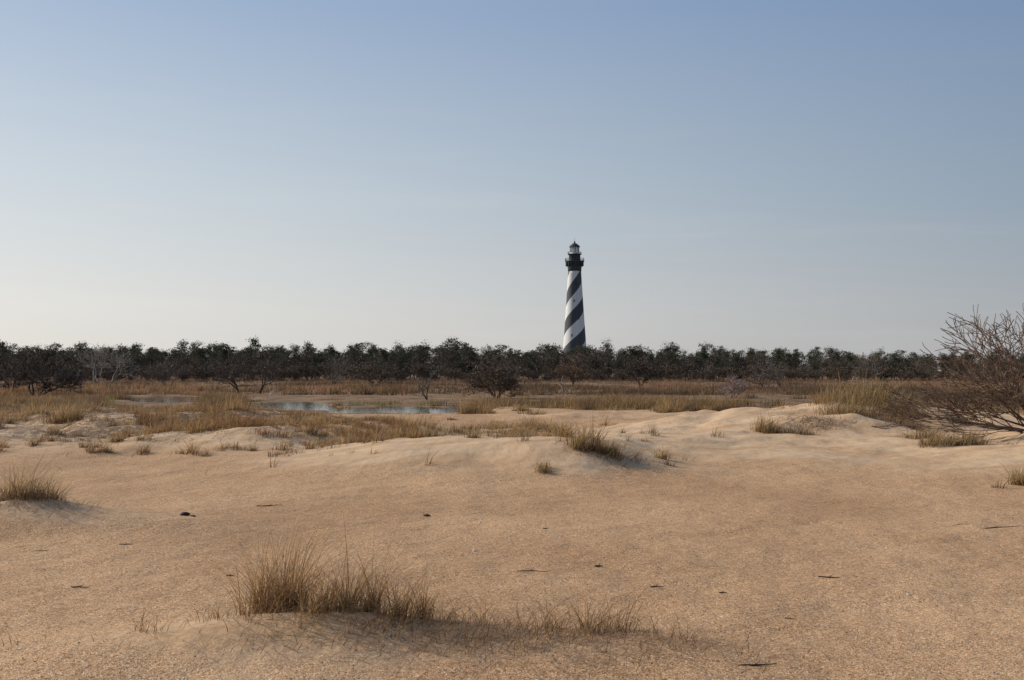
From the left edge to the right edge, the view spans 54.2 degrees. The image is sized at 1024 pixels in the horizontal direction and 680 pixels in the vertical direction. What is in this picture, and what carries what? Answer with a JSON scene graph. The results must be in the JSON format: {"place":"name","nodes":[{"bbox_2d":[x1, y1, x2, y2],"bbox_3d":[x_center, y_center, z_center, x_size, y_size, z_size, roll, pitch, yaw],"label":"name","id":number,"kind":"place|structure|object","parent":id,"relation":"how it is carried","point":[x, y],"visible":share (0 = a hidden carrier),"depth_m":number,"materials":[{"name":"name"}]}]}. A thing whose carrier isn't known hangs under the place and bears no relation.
{"place":"outdoors","nodes":[
{"label":"outdoors","id":0,"kind":"place"},
{"bbox_2d":[127,396,476,413],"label":"marsh pond water","id":1,"kind":"structure","parent":0,"point":[311,406],"depth_m":81.71,"materials":[{"name":"grey liquid"}]},
{"bbox_2d":[0,371,1023,679],"bbox_3d":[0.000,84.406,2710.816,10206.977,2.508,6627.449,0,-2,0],"label":"ground","id":2,"kind":"structure","parent":0,"point":[462,481],"depth_m":9.44,"materials":[{"name":"beige sand"}]},
{"bbox_2d":[0,350,47,390],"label":"bare tree","id":3,"kind":"object","parent":2,"relation":"on","point":[24,383],"visible":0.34,"depth_m":124.16,"materials":[{"name":"brown plant"}]},
{"bbox_2d":[0,345,89,396],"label":"tree","id":4,"kind":"object","parent":2,"relation":"on","point":[61,376],"visible":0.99,"depth_m":111.79,"materials":[{"name":"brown plant"}]},
{"bbox_2d":[0,439,129,519],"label":"beach grass clump","id":5,"kind":"object","parent":2,"relation":"on","point":[36,494],"visible":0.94,"depth_m":10.67,"materials":[{"name":"brown plant"}]},
{"bbox_2d":[74,343,115,382],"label":"bare tree","id":6,"kind":"object","parent":2,"relation":"on","point":[101,364],"visible":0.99,"depth_m":235.00,"materials":[{"name":"grey plant"}]},
{"bbox_2d":[99,348,141,381],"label":"bare tree","id":7,"kind":"object","parent":2,"relation":"on","point":[116,359],"visible":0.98,"depth_m":239.53,"materials":[{"name":"grey plant"}]},
{"bbox_2d":[137,358,195,384],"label":"bare tree","id":8,"kind":"object","parent":2,"relation":"on","point":[158,368],"visible":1,"depth_m":170.78,"materials":[{"name":"brown plant"}]},
{"bbox_2d":[180,512,189,515],"bbox_3d":[-3.572,1.908,10.925,0.110,0.062,0.084,0,-2,0],"label":"dark stone","id":9,"kind":"object","parent":2,"relation":"on","point":[185,514],"visible":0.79,"depth_m":10.90,"materials":[{"name":"black stone"}]},
{"bbox_2d":[204,349,257,392],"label":"bare tree","id":10,"kind":"object","parent":2,"relation":"on","point":[224,376],"visible":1,"depth_m":128.66,"materials":[{"name":"brown plant"}]},
{"bbox_2d":[247,351,283,393],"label":"bare tree","id":11,"kind":"object","parent":2,"relation":"on","point":[262,369],"visible":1,"depth_m":126.44,"materials":[{"name":"brown plant"}]},
{"bbox_2d":[312,354,355,383],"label":"bare tree","id":12,"kind":"object","parent":2,"relation":"on","point":[334,373],"visible":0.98,"depth_m":199.22,"materials":[{"name":"brown plant"}]},
{"bbox_2d":[344,352,405,386],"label":"bare tree","id":13,"kind":"object","parent":2,"relation":"on","point":[364,371],"visible":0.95,"depth_m":163.42,"materials":[{"name":"brown plant"}]},
{"bbox_2d":[412,366,438,399],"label":"dead tree","id":14,"kind":"object","parent":2,"relation":"on","point":[421,389],"visible":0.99,"depth_m":99.87,"materials":[{"name":"grey wood"}]},
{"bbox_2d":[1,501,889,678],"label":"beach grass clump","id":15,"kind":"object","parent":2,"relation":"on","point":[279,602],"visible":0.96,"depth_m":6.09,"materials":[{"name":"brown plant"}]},
{"bbox_2d":[460,351,524,398],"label":"bare tree","id":16,"kind":"object","parent":2,"relation":"on","point":[506,380],"visible":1,"depth_m":104.55,"materials":[{"name":"brown plant"}]},
{"bbox_2d":[0,336,1023,381],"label":"distant forest","id":17,"kind":"object","parent":2,"relation":"on","point":[451,360],"visible":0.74,"depth_m":288.70,"materials":[{"name":"green plant"}]},
{"bbox_2d":[0,370,1023,487],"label":"dune grass","id":18,"kind":"structure","parent":2,"relation":"on","point":[374,433],"depth_m":22.30,"materials":[{"name":"brown plant"}]},
{"bbox_2d":[554,351,593,385],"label":"bare tree","id":19,"kind":"object","parent":2,"relation":"on","point":[578,370],"visible":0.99,"depth_m":189.95,"materials":[{"name":"brown plant"}]},
{"bbox_2d":[563,238,585,353],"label":"lighthouse","id":20,"kind":"object","parent":2,"relation":"on","point":[574,332],"visible":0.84,"depth_m":460.55,"materials":[{"name":"paint"}]},
{"bbox_2d":[619,356,662,384],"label":"bare tree","id":21,"kind":"object","parent":2,"relation":"on","point":[638,367],"visible":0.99,"depth_m":189.53,"materials":[{"name":"brown plant"}]},
{"bbox_2d":[714,373,749,397],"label":"bare tree","id":22,"kind":"object","parent":2,"relation":"on","point":[732,386],"visible":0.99,"depth_m":105.04,"materials":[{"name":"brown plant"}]},
{"bbox_2d":[739,661,776,665],"bbox_3d":[1.349,1.782,5.508,0.224,0.019,0.033,0,-2,-8],"label":"driftwood stick","id":23,"kind":"object","parent":2,"relation":"on","point":[755,664],"visible":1,"depth_m":5.50,"materials":[{"name":"brown wood"}]},
{"bbox_2d":[743,358,783,387],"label":"bare tree","id":24,"kind":"object","parent":2,"relation":"on","point":[760,383],"visible":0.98,"depth_m":149.15,"materials":[{"name":"brown plant"}]},
{"bbox_2d":[757,359,789,388],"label":"bare tree","id":25,"kind":"object","parent":2,"relation":"on","point":[777,377],"visible":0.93,"depth_m":155.40,"materials":[{"name":"brown plant"}]},
{"bbox_2d":[818,575,841,577],"bbox_3d":[2.509,1.859,7.855,0.201,0.019,0.055,0,-2,0],"label":"driftwood stick","id":26,"kind":"object","parent":2,"relation":"on","point":[829,577],"visible":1,"depth_m":7.85,"materials":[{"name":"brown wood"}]},
{"bbox_2d":[859,349,887,382],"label":"bare tree","id":27,"kind":"object","parent":2,"relation":"on","point":[874,354],"visible":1,"depth_m":242.75,"materials":[{"name":"grey plant"}]},
{"bbox_2d":[871,304,1023,437],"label":"bare shrub","id":28,"kind":"object","parent":2,"relation":"on","point":[1017,396],"visible":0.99,"depth_m":19.28,"materials":[{"name":"brown plant"}]},
{"bbox_2d":[965,355,1011,384],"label":"bare tree","id":29,"kind":"object","parent":2,"relation":"on","point":[975,360],"visible":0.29,"depth_m":180.43,"materials":[{"name":"brown plant"}]},
{"bbox_2d":[985,525,1020,528],"bbox_3d":[4.997,1.928,10.301,0.501,0.035,0.081,0,-2,0],"label":"driftwood stick","id":30,"kind":"object","parent":2,"relation":"on","point":[1000,527],"visible":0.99,"depth_m":10.27,"materials":[{"name":"brown wood"}]},
{"bbox_2d":[0,377,1023,413],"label":"marsh grass","id":31,"kind":"structure","parent":0,"point":[15,397],"depth_m":121.24,"materials":[{"name":"brown plant"}]},
{"bbox_2d":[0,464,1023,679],"bbox_3d":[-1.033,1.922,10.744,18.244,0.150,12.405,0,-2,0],"label":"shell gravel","id":32,"kind":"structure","parent":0,"point":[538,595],"depth_m":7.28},
{"bbox_2d":[0,0,1023,370],"label":"sky","id":33,"kind":"structure","parent":0,"point":[805,175],"materials":[{"name":"blue"}]}
]}

